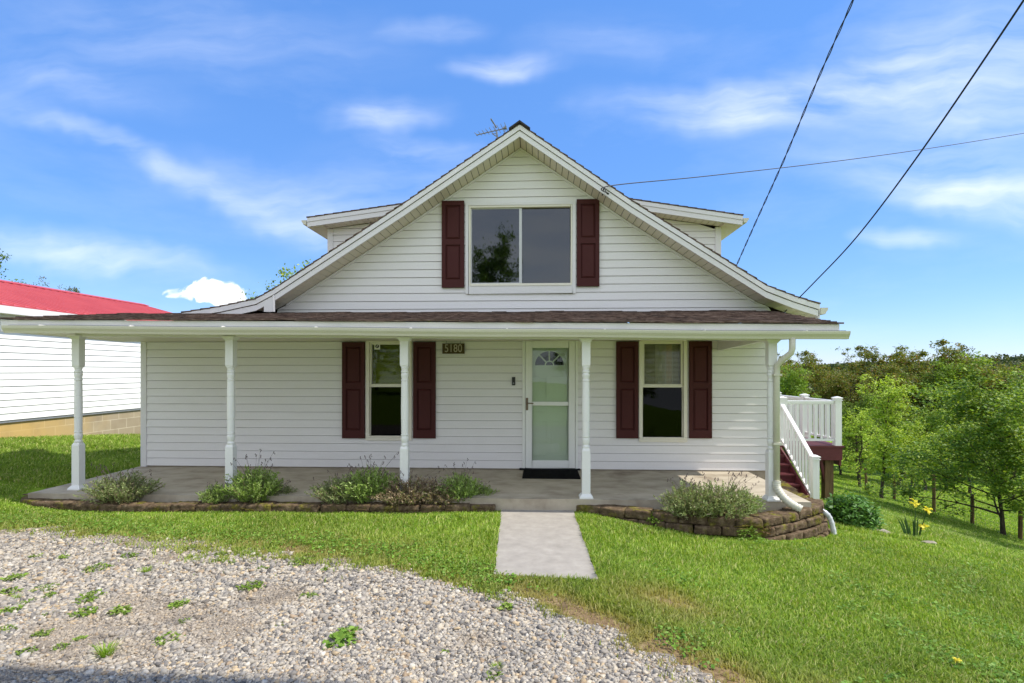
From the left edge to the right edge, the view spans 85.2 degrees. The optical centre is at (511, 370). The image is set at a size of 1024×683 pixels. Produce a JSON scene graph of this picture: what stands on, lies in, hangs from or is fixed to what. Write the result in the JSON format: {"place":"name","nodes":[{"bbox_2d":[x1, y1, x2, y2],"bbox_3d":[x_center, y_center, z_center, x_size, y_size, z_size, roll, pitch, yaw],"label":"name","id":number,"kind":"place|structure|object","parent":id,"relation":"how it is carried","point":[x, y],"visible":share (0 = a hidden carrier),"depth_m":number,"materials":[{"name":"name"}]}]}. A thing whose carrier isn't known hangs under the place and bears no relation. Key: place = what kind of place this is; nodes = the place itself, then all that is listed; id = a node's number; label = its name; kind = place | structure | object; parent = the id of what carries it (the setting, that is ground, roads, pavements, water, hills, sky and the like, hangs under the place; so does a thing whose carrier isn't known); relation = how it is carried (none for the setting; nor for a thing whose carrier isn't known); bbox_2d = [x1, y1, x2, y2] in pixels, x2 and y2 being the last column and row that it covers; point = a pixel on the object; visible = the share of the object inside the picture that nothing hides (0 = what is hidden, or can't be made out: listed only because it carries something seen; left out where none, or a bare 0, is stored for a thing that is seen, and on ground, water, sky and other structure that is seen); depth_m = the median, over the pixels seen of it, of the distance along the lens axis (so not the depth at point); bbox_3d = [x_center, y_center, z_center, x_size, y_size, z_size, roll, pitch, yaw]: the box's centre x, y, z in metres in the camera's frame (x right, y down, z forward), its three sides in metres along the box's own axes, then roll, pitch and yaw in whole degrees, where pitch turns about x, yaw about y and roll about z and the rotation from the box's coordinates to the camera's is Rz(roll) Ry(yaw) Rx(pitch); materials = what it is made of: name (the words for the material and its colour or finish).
{"place":"outdoors","nodes":[
{"label":"outdoors","id":0,"kind":"place"},
{"bbox_2d":[0,525,719,682],"bbox_3d":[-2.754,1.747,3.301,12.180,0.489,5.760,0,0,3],"label":"gravel driveway","id":1,"kind":"structure","parent":0,"point":[696,669],"depth_m":3.84,"materials":[{"name":"grey gravel"}]},
{"bbox_2d":[0,604,23,613],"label":"weed","id":2,"kind":"object","parent":1,"relation":"on","point":[6,609],"visible":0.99,"depth_m":4.07,"materials":[{"name":"green plant"}]},
{"bbox_2d":[0,586,23,595],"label":"weed","id":3,"kind":"object","parent":1,"relation":"on","point":[4,590],"visible":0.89,"depth_m":4.40,"materials":[{"name":"green plant"}]},
{"bbox_2d":[0,573,28,581],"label":"weed","id":4,"kind":"object","parent":1,"relation":"on","point":[14,576],"visible":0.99,"depth_m":4.72,"materials":[{"name":"green plant"}]},
{"bbox_2d":[15,646,38,654],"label":"weed","id":5,"kind":"object","parent":1,"relation":"on","point":[22,651],"visible":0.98,"depth_m":3.49,"materials":[{"name":"green plant"}]},
{"bbox_2d":[30,628,54,636],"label":"weed","id":6,"kind":"object","parent":1,"relation":"on","point":[40,633],"visible":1,"depth_m":3.71,"materials":[{"name":"green plant"}]},
{"bbox_2d":[28,582,59,591],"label":"weed","id":7,"kind":"object","parent":1,"relation":"on","point":[48,585],"visible":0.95,"depth_m":4.47,"materials":[{"name":"green plant"}]},
{"bbox_2d":[52,642,69,650],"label":"weed","id":8,"kind":"object","parent":1,"relation":"on","point":[64,645],"visible":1,"depth_m":3.56,"materials":[{"name":"green plant"}]},
{"bbox_2d":[71,635,88,640],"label":"weed","id":9,"kind":"object","parent":1,"relation":"on","point":[78,637],"visible":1,"depth_m":3.67,"materials":[{"name":"green plant"}]},
{"bbox_2d":[67,606,97,617],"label":"weed","id":10,"kind":"object","parent":1,"relation":"on","point":[93,611],"visible":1,"depth_m":4.03,"materials":[{"name":"green plant"}]},
{"bbox_2d":[70,594,98,603],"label":"weed","id":11,"kind":"object","parent":1,"relation":"on","point":[90,598],"visible":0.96,"depth_m":4.25,"materials":[{"name":"green plant"}]},
{"bbox_2d":[79,588,106,598],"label":"weed","id":12,"kind":"object","parent":1,"relation":"on","point":[82,595],"visible":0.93,"depth_m":4.36,"materials":[{"name":"green plant"}]},
{"bbox_2d":[81,562,113,572],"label":"weed","id":13,"kind":"object","parent":1,"relation":"on","point":[103,564],"visible":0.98,"depth_m":4.94,"materials":[{"name":"green plant"}]},
{"bbox_2d":[87,638,122,657],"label":"grass tuft","id":14,"kind":"object","parent":1,"relation":"on","point":[104,652],"visible":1,"depth_m":3.45,"materials":[{"name":"green plant"}]},
{"bbox_2d":[107,604,132,615],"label":"weed","id":15,"kind":"object","parent":1,"relation":"on","point":[118,609],"visible":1,"depth_m":4.06,"materials":[{"name":"green plant"}]},
{"bbox_2d":[120,552,138,558],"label":"weed","id":16,"kind":"object","parent":1,"relation":"on","point":[131,555],"visible":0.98,"depth_m":5.28,"materials":[{"name":"green plant"}]},
{"bbox_2d":[151,630,184,644],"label":"weed","id":17,"kind":"object","parent":1,"relation":"on","point":[160,639],"visible":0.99,"depth_m":3.64,"materials":[{"name":"green plant"}]},
{"bbox_2d":[166,598,189,608],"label":"weed","id":18,"kind":"object","parent":1,"relation":"on","point":[178,603],"visible":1,"depth_m":4.19,"materials":[{"name":"green plant"}]},
{"bbox_2d":[235,580,265,590],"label":"weed","id":19,"kind":"object","parent":1,"relation":"on","point":[248,588],"visible":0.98,"depth_m":4.50,"materials":[{"name":"green plant"}]},
{"bbox_2d":[288,557,314,566],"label":"weed","id":20,"kind":"object","parent":1,"relation":"on","point":[297,561],"visible":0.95,"depth_m":5.09,"materials":[{"name":"green plant"}]},
{"bbox_2d":[322,630,356,649],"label":"weed","id":21,"kind":"object","parent":1,"relation":"on","point":[340,636],"visible":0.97,"depth_m":3.59,"materials":[{"name":"green plant"}]},
{"bbox_2d":[338,625,361,635],"bbox_3d":[-1.100,1.746,3.727,0.189,0.064,0.173,0,0,-34],"label":"plantain","id":22,"kind":"object","parent":1,"relation":"on","point":[344,631],"visible":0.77,"depth_m":3.74,"materials":[{"name":"green plant"}]},
{"bbox_2d":[485,668,502,679],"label":"weed","id":23,"kind":"object","parent":1,"relation":"on","point":[498,673],"visible":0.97,"depth_m":3.21,"materials":[{"name":"green plant"}]},
{"bbox_2d":[496,602,516,610],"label":"weed","id":24,"kind":"object","parent":1,"relation":"on","point":[507,605],"visible":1,"depth_m":4.13,"materials":[{"name":"green plant"}]},
{"bbox_2d":[0,418,1023,682],"bbox_3d":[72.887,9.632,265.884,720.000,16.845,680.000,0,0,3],"label":"ground","id":25,"kind":"structure","parent":0,"point":[594,616],"depth_m":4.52,"materials":[{"name":"green plant"}]},
{"bbox_2d":[0,248,25,283],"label":"tree","id":26,"kind":"object","parent":25,"relation":"on","point":[6,258],"visible":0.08,"depth_m":27.02,"materials":[{"name":"green plant"}]},
{"bbox_2d":[57,284,79,292],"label":"tree","id":27,"kind":"object","parent":25,"relation":"on","point":[74,289],"visible":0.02,"depth_m":34.13,"materials":[{"name":"green plant"}]},
{"bbox_2d":[0,280,170,437],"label":"outbuilding","id":28,"kind":"structure","parent":25,"relation":"on","point":[37,378],"depth_m":11.88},
{"bbox_2d":[51,506,454,511],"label":"bed soil","id":29,"kind":"structure","parent":25,"relation":"on","point":[244,508],"depth_m":6.94,"materials":[{"name":"brown soil"}]},
{"bbox_2d":[74,463,164,503],"bbox_3d":[-5.052,1.464,7.208,1.027,0.558,0.772,0,0,-4],"label":"lavender bush","id":30,"kind":"object","parent":29,"relation":"on","point":[123,490],"visible":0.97,"depth_m":7.11,"materials":[{"name":"green plant"}]},
{"bbox_2d":[195,478,234,503],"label":"lavender bush","id":31,"kind":"object","parent":29,"relation":"on","point":[213,495],"visible":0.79,"depth_m":7.09,"materials":[{"name":"green plant"}]},
{"bbox_2d":[217,450,283,502],"bbox_3d":[-3.357,1.405,7.243,0.802,0.683,0.928,0,0,-7],"label":"lavender bush","id":32,"kind":"object","parent":29,"relation":"on","point":[247,487],"visible":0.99,"depth_m":7.10,"materials":[{"name":"green plant"}]},
{"bbox_2d":[269,479,297,494],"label":"lavender bush","id":33,"kind":"object","parent":29,"relation":"on","point":[286,489],"visible":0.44,"depth_m":7.35,"materials":[{"name":"green plant"}]},
{"bbox_2d":[304,465,372,504],"bbox_3d":[-2.190,1.481,7.200,0.956,0.520,0.719,0,0,-25],"label":"lavender bush","id":34,"kind":"object","parent":29,"relation":"on","point":[331,492],"visible":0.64,"depth_m":7.04,"materials":[{"name":"green plant"}]},
{"bbox_2d":[336,452,399,502],"bbox_3d":[-1.847,1.410,7.249,0.911,0.670,0.788,0,0,-22],"label":"lavender bush","id":35,"kind":"object","parent":29,"relation":"on","point":[373,480],"visible":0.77,"depth_m":7.10,"materials":[{"name":"green plant"}]},
{"bbox_2d":[364,467,444,505],"bbox_3d":[-1.316,1.497,7.121,1.067,0.494,0.902,0,0,3],"label":"lavender bush","id":36,"kind":"object","parent":29,"relation":"on","point":[399,495],"visible":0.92,"depth_m":7.00,"materials":[{"name":"green plant"}]},
{"bbox_2d":[415,477,466,504],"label":"lavender bush","id":37,"kind":"object","parent":29,"relation":"on","point":[443,500],"visible":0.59,"depth_m":7.02,"materials":[{"name":"green plant"}]},
{"bbox_2d":[435,458,482,501],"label":"lavender bush","id":38,"kind":"object","parent":29,"relation":"on","point":[461,487],"visible":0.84,"depth_m":7.13,"materials":[{"name":"green plant"}]},
{"bbox_2d":[20,488,494,512],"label":"garden wall","id":39,"kind":"structure","parent":25,"relation":"on","point":[137,506],"depth_m":6.96,"materials":[{"name":"brown stone"}]},
{"bbox_2d":[240,259,310,300],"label":"tree","id":40,"kind":"object","parent":25,"relation":"on","point":[282,273],"visible":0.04,"depth_m":24.00,"materials":[{"name":"green plant"}]},
{"bbox_2d":[28,466,810,511],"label":"porch floor","id":41,"kind":"structure","parent":25,"relation":"on","point":[638,488],"depth_m":7.83,"materials":[{"name":"concrete"}]},
{"bbox_2d":[472,481,498,495],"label":"lavender bush","id":42,"kind":"object","parent":41,"relation":"on","point":[485,490],"visible":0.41,"depth_m":7.29,"materials":[{"name":"green plant"}]},
{"bbox_2d":[522,469,580,478],"bbox_3d":[0.604,1.601,8.647,0.870,0.017,0.697,0,0,3],"label":"door mat","id":43,"kind":"object","parent":41,"relation":"on","point":[550,474],"depth_m":8.59,"materials":[{"name":"rubber"}]},
{"bbox_2d":[0,120,850,501],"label":"house","id":44,"kind":"structure","parent":25,"relation":"on","point":[542,270],"depth_m":9.05,"materials":[{"name":"white plastic"}]},
{"bbox_2d":[366,341,412,440],"bbox_3d":[-2.015,0.307,9.445,0.785,1.888,0.615,0,0,3],"label":"window","id":45,"kind":"structure","parent":44,"relation":"in","point":[383,368],"depth_m":9.23,"materials":[{"name":"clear glass"}]},
{"bbox_2d":[442,341,464,353],"bbox_3d":[-0.956,-0.385,9.085,0.365,0.209,0.025,0,0,3],"label":"house number sign","id":46,"kind":"object","parent":44,"relation":"hanging from","point":[453,348],"visible":0.99,"depth_m":9.08,"materials":[{"name":"brown metal"}]},
{"bbox_2d":[474,118,507,137],"bbox_3d":[-0.506,-5.566,13.525,0.806,1.013,0.522,0,0,3],"label":"tv antenna","id":47,"kind":"object","parent":44,"relation":"on","point":[503,129],"visible":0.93,"depth_m":13.51,"materials":[{"name":"grey metal"}]},
{"bbox_2d":[465,201,575,293],"bbox_3d":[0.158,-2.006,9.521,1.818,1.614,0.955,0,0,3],"label":"window","id":48,"kind":"structure","parent":44,"relation":"in","point":[529,247],"depth_m":9.11,"materials":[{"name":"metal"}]},
{"bbox_2d":[519,341,579,469],"bbox_3d":[0.612,0.546,9.077,0.979,2.120,0.198,0,0,3],"label":"front door","id":49,"kind":"structure","parent":44,"relation":"in","point":[550,368],"depth_m":9.12,"materials":[{"name":"white glass"}]},
{"bbox_2d":[639,340,686,441],"bbox_3d":[2.442,0.307,9.231,0.785,1.887,0.615,0,0,3],"label":"window","id":50,"kind":"structure","parent":44,"relation":"in","point":[662,363],"depth_m":9.01,"materials":[{"name":"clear glass"}]},
{"bbox_2d":[772,481,802,512],"bbox_3d":[3.338,1.524,6.759,0.136,0.352,0.372,0,0,-39],"label":"downspout","id":51,"kind":"object","parent":44,"relation":"attached to","point":[783,497],"visible":1,"depth_m":6.74,"materials":[{"name":"plastic"}]},
{"bbox_2d":[601,133,1023,195],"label":"overhead wire","id":52,"kind":"object","parent":44,"relation":"attached to","point":[606,192],"visible":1,"depth_m":10.32,"materials":[{"name":"grey metal"}]},
{"bbox_2d":[0,506,1023,682],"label":"clover","id":53,"kind":"object","parent":25,"relation":"on","point":[993,664],"visible":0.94,"depth_m":5.06,"materials":[{"name":"green plant"}]},
{"bbox_2d":[494,510,597,579],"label":"front walk","id":54,"kind":"structure","parent":25,"relation":"on","point":[540,542],"depth_m":5.59,"materials":[{"name":"concrete"}]},
{"bbox_2d":[576,498,830,540],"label":"garden wall","id":55,"kind":"structure","parent":25,"relation":"on","point":[801,525],"depth_m":6.53,"materials":[{"name":"brown stone"}]},
{"bbox_2d":[646,512,663,525],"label":"wall plant","id":56,"kind":"object","parent":55,"relation":"attached to","point":[655,520],"depth_m":6.56,"materials":[{"name":"green plant"}]},
{"bbox_2d":[735,526,761,540],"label":"wall plant","id":57,"kind":"object","parent":55,"relation":"attached to","point":[750,533],"depth_m":6.26,"materials":[{"name":"green plant"}]},
{"bbox_2d":[822,509,836,534],"bbox_3d":[3.915,1.885,7.034,0.342,0.350,0.099,0,0,43],"label":"drain outlet","id":58,"kind":"object","parent":55,"relation":"attached to","point":[826,513],"visible":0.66,"depth_m":6.96,"materials":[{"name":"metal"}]},
{"bbox_2d":[589,479,824,526],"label":"bed soil","id":59,"kind":"structure","parent":25,"relation":"on","point":[787,486],"depth_m":8.04,"materials":[{"name":"brown soil"}]},
{"bbox_2d":[653,474,720,521],"bbox_3d":[2.109,1.469,6.569,1.007,0.547,0.756,0,0,-44],"label":"lavender bush","id":60,"kind":"object","parent":59,"relation":"on","point":[682,507],"visible":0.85,"depth_m":6.42,"materials":[{"name":"green plant"}]},
{"bbox_2d":[671,470,768,519],"bbox_3d":[2.428,1.449,6.534,1.087,0.591,0.817,0,0,32],"label":"lavender bush","id":61,"kind":"object","parent":59,"relation":"on","point":[735,506],"visible":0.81,"depth_m":6.39,"materials":[{"name":"green plant"}]},
{"bbox_2d":[727,482,765,514],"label":"lavender bush","id":62,"kind":"object","parent":59,"relation":"on","point":[755,507],"visible":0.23,"depth_m":6.58,"materials":[{"name":"green plant"}]},
{"bbox_2d":[777,352,808,379],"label":"woodland tree","id":63,"kind":"object","parent":25,"relation":"on","point":[800,359],"visible":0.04,"depth_m":51.99,"materials":[{"name":"green plant"}]},
{"bbox_2d":[781,362,816,424],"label":"woodland tree","id":64,"kind":"object","parent":25,"relation":"on","point":[809,377],"visible":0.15,"depth_m":44.85,"materials":[{"name":"green plant"}]},
{"bbox_2d":[780,362,824,454],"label":"woodland tree","id":65,"kind":"object","parent":25,"relation":"on","point":[791,386],"visible":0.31,"depth_m":36.86,"materials":[{"name":"green plant"}]},
{"bbox_2d":[780,392,844,499],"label":"deck","id":66,"kind":"structure","parent":25,"relation":"on","point":[814,453],"depth_m":11.12,"materials":[{"name":"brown wood"}]},
{"bbox_2d":[781,350,865,460],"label":"woodland tree","id":67,"kind":"object","parent":25,"relation":"on","point":[806,360],"visible":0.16,"depth_m":49.04,"materials":[{"name":"green plant"}]},
{"bbox_2d":[805,354,851,406],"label":"woodland tree","id":68,"kind":"object","parent":25,"relation":"on","point":[824,369],"visible":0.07,"depth_m":54.20,"materials":[{"name":"green plant"}]},
{"bbox_2d":[810,369,851,438],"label":"woodland tree","id":69,"kind":"object","parent":25,"relation":"on","point":[822,392],"visible":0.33,"depth_m":44.06,"materials":[{"name":"green plant"}]},
{"bbox_2d":[812,406,863,474],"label":"woodland tree","id":70,"kind":"object","parent":25,"relation":"on","point":[840,470],"visible":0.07,"depth_m":39.67,"materials":[{"name":"green plant"}]},
{"bbox_2d":[816,364,886,472],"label":"woodland tree","id":71,"kind":"object","parent":25,"relation":"on","point":[841,382],"visible":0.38,"depth_m":42.88,"materials":[{"name":"green plant"}]},
{"bbox_2d":[818,390,891,479],"bbox_3d":[22.974,4.373,37.314,4.555,6.355,3.921,0,0,34],"label":"woodland tree","id":72,"kind":"object","parent":25,"relation":"on","point":[867,403],"visible":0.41,"depth_m":37.21,"materials":[{"name":"green plant"}]},
{"bbox_2d":[824,490,886,529],"bbox_3d":[4.860,2.016,7.989,0.870,0.604,0.884,0,0,3],"label":"leafy shrub","id":73,"kind":"object","parent":25,"relation":"on","point":[854,509],"visible":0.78,"depth_m":7.84,"materials":[{"name":"green plant"}]},
{"bbox_2d":[835,344,886,466],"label":"woodland tree","id":74,"kind":"object","parent":25,"relation":"on","point":[862,364],"visible":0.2,"depth_m":48.07,"materials":[{"name":"green plant"}]},
{"bbox_2d":[841,406,892,486],"bbox_3d":[20.540,4.636,32.920,3.404,5.076,4.072,0,0,31],"label":"young tree","id":75,"kind":"object","parent":25,"relation":"on","point":[861,423],"visible":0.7,"depth_m":32.96,"materials":[{"name":"green plant"}]},
{"bbox_2d":[853,362,910,470],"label":"woodland tree","id":76,"kind":"object","parent":25,"relation":"on","point":[893,367],"visible":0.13,"depth_m":43.56,"materials":[{"name":"green plant"}]},
{"bbox_2d":[822,345,942,474],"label":"woodland tree","id":77,"kind":"object","parent":25,"relation":"on","point":[875,360],"visible":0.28,"depth_m":46.19,"materials":[{"name":"green plant"}]},
{"bbox_2d":[855,373,919,498],"bbox_3d":[18.298,3.266,27.204,2.923,6.440,2.938,0,0,21],"label":"young tree","id":78,"kind":"object","parent":25,"relation":"on","point":[881,405],"visible":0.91,"depth_m":26.91,"materials":[{"name":"green plant"}]},
{"bbox_2d":[874,390,927,483],"bbox_3d":[26.854,4.716,38.641,4.350,6.727,4.464,0,0,18],"label":"woodland tree","id":79,"kind":"object","parent":25,"relation":"on","point":[904,416],"visible":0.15,"depth_m":38.28,"materials":[{"name":"green plant"}]},
{"bbox_2d":[867,417,943,499],"bbox_3d":[19.976,4.603,28.053,3.148,4.709,2.632,0,0,-2],"label":"young tree","id":80,"kind":"object","parent":25,"relation":"on","point":[919,436],"visible":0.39,"depth_m":27.83,"materials":[{"name":"green plant"}]},
{"bbox_2d":[876,365,934,477],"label":"woodland tree","id":81,"kind":"object","parent":25,"relation":"on","point":[917,381],"visible":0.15,"depth_m":44.59,"materials":[{"name":"green plant"}]},
{"bbox_2d":[896,354,916,385],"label":"woodland tree","id":82,"kind":"object","parent":25,"relation":"on","point":[907,365],"visible":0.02,"depth_m":52.80,"materials":[{"name":"green plant"}]},
{"bbox_2d":[897,498,932,536],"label":"yellow iris","id":83,"kind":"object","parent":25,"relation":"on","point":[915,528],"visible":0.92,"depth_m":7.61,"materials":[{"name":"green plant"}]},
{"bbox_2d":[894,345,938,417],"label":"woodland tree","id":84,"kind":"object","parent":25,"relation":"on","point":[919,370],"visible":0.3,"depth_m":52.92,"materials":[{"name":"green plant"}]},
{"bbox_2d":[892,406,959,490],"bbox_3d":[27.017,5.149,36.869,3.577,5.798,4.155,0,0,-9],"label":"woodland tree","id":85,"kind":"object","parent":25,"relation":"on","point":[926,428],"visible":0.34,"depth_m":36.19,"materials":[{"name":"green plant"}]},
{"bbox_2d":[894,357,977,479],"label":"woodland tree","id":86,"kind":"object","parent":25,"relation":"on","point":[946,373],"visible":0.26,"depth_m":44.56,"materials":[{"name":"green plant"}]},
{"bbox_2d":[854,351,1023,534],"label":"broad tree","id":87,"kind":"object","parent":25,"relation":"on","point":[1000,417],"visible":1,"depth_m":21.24,"materials":[{"name":"green plant"}]},
{"bbox_2d":[864,468,1023,539],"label":"wire fence","id":88,"kind":"object","parent":25,"relation":"on","point":[1019,525],"visible":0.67,"depth_m":23.57,"materials":[{"name":"brown wood"}]},
{"bbox_2d":[898,339,1005,467],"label":"woodland tree","id":89,"kind":"object","parent":25,"relation":"on","point":[954,359],"visible":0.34,"depth_m":45.70,"materials":[{"name":"green plant"}]},
{"bbox_2d":[921,404,982,487],"bbox_3d":[29.945,5.373,38.562,4.023,6.222,4.129,0,0,3],"label":"woodland tree","id":90,"kind":"object","parent":25,"relation":"on","point":[946,437],"visible":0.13,"depth_m":38.18,"materials":[{"name":"green plant"}]},
{"bbox_2d":[916,351,1011,479],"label":"woodland tree","id":91,"kind":"object","parent":25,"relation":"on","point":[965,387],"visible":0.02,"depth_m":45.77,"materials":[{"name":"green plant"}]},
{"bbox_2d":[947,345,981,422],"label":"woodland tree","id":92,"kind":"object","parent":25,"relation":"on","point":[962,348],"depth_m":49.33,"materials":[{"name":"green plant"}]},
{"bbox_2d":[945,419,1009,492],"bbox_3d":[31.902,6.003,39.075,3.668,5.528,3.575,0,0,8],"label":"woodland tree","id":93,"kind":"object","parent":25,"relation":"on","point":[967,474],"visible":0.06,"depth_m":38.77,"materials":[{"name":"green plant"}]},
{"bbox_2d":[960,350,1010,379],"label":"woodland tree","id":94,"kind":"object","parent":25,"relation":"on","point":[986,355],"visible":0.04,"depth_m":52.56,"materials":[{"name":"green plant"}]},
{"bbox_2d":[964,364,1019,481],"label":"woodland tree","id":95,"kind":"object","parent":25,"relation":"on","point":[995,384],"visible":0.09,"depth_m":45.48,"materials":[{"name":"green plant"}]},
{"bbox_2d":[977,362,1023,383],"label":"woodland tree","id":96,"kind":"object","parent":25,"relation":"on","point":[1017,370],"visible":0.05,"depth_m":50.77,"materials":[{"name":"green plant"}]},
{"bbox_2d":[984,365,1023,483],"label":"woodland tree","id":97,"kind":"object","parent":25,"relation":"on","point":[1001,374],"visible":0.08,"depth_m":45.42,"materials":[{"name":"green plant"}]},
{"bbox_3d":[4.722,-4.490,2.415,1.100,14.200,0.369,0,0,3],"label":"utility pole","id":98,"kind":"object","parent":25,"relation":"on","visible":0},
{"bbox_2d":[736,0,853,264],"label":"overhead wire","id":99,"kind":"object","parent":98,"relation":"attached to","point":[831,48],"visible":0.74,"depth_m":8.03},
{"bbox_2d":[784,0,1023,312],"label":"overhead wire","id":100,"kind":"object","parent":98,"relation":"attached to","point":[985,57],"visible":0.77,"depth_m":5.55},
{"bbox_2d":[0,0,1023,365],"label":"sky","id":101,"kind":"structure","parent":0,"point":[172,156],"materials":[{"name":"blue"}]},
{"bbox_2d":[808,359,1023,402],"bbox_3d":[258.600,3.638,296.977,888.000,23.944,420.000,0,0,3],"label":"hills","id":102,"kind":"structure","parent":0,"point":[879,390],"depth_m":286.85,"materials":[{"name":"green plant"}]},
{"bbox_2d":[780,354,1023,407],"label":"distant woods","id":103,"kind":"object","parent":102,"relation":"on","point":[1010,361],"visible":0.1,"depth_m":214.14,"materials":[{"name":"green plant"}]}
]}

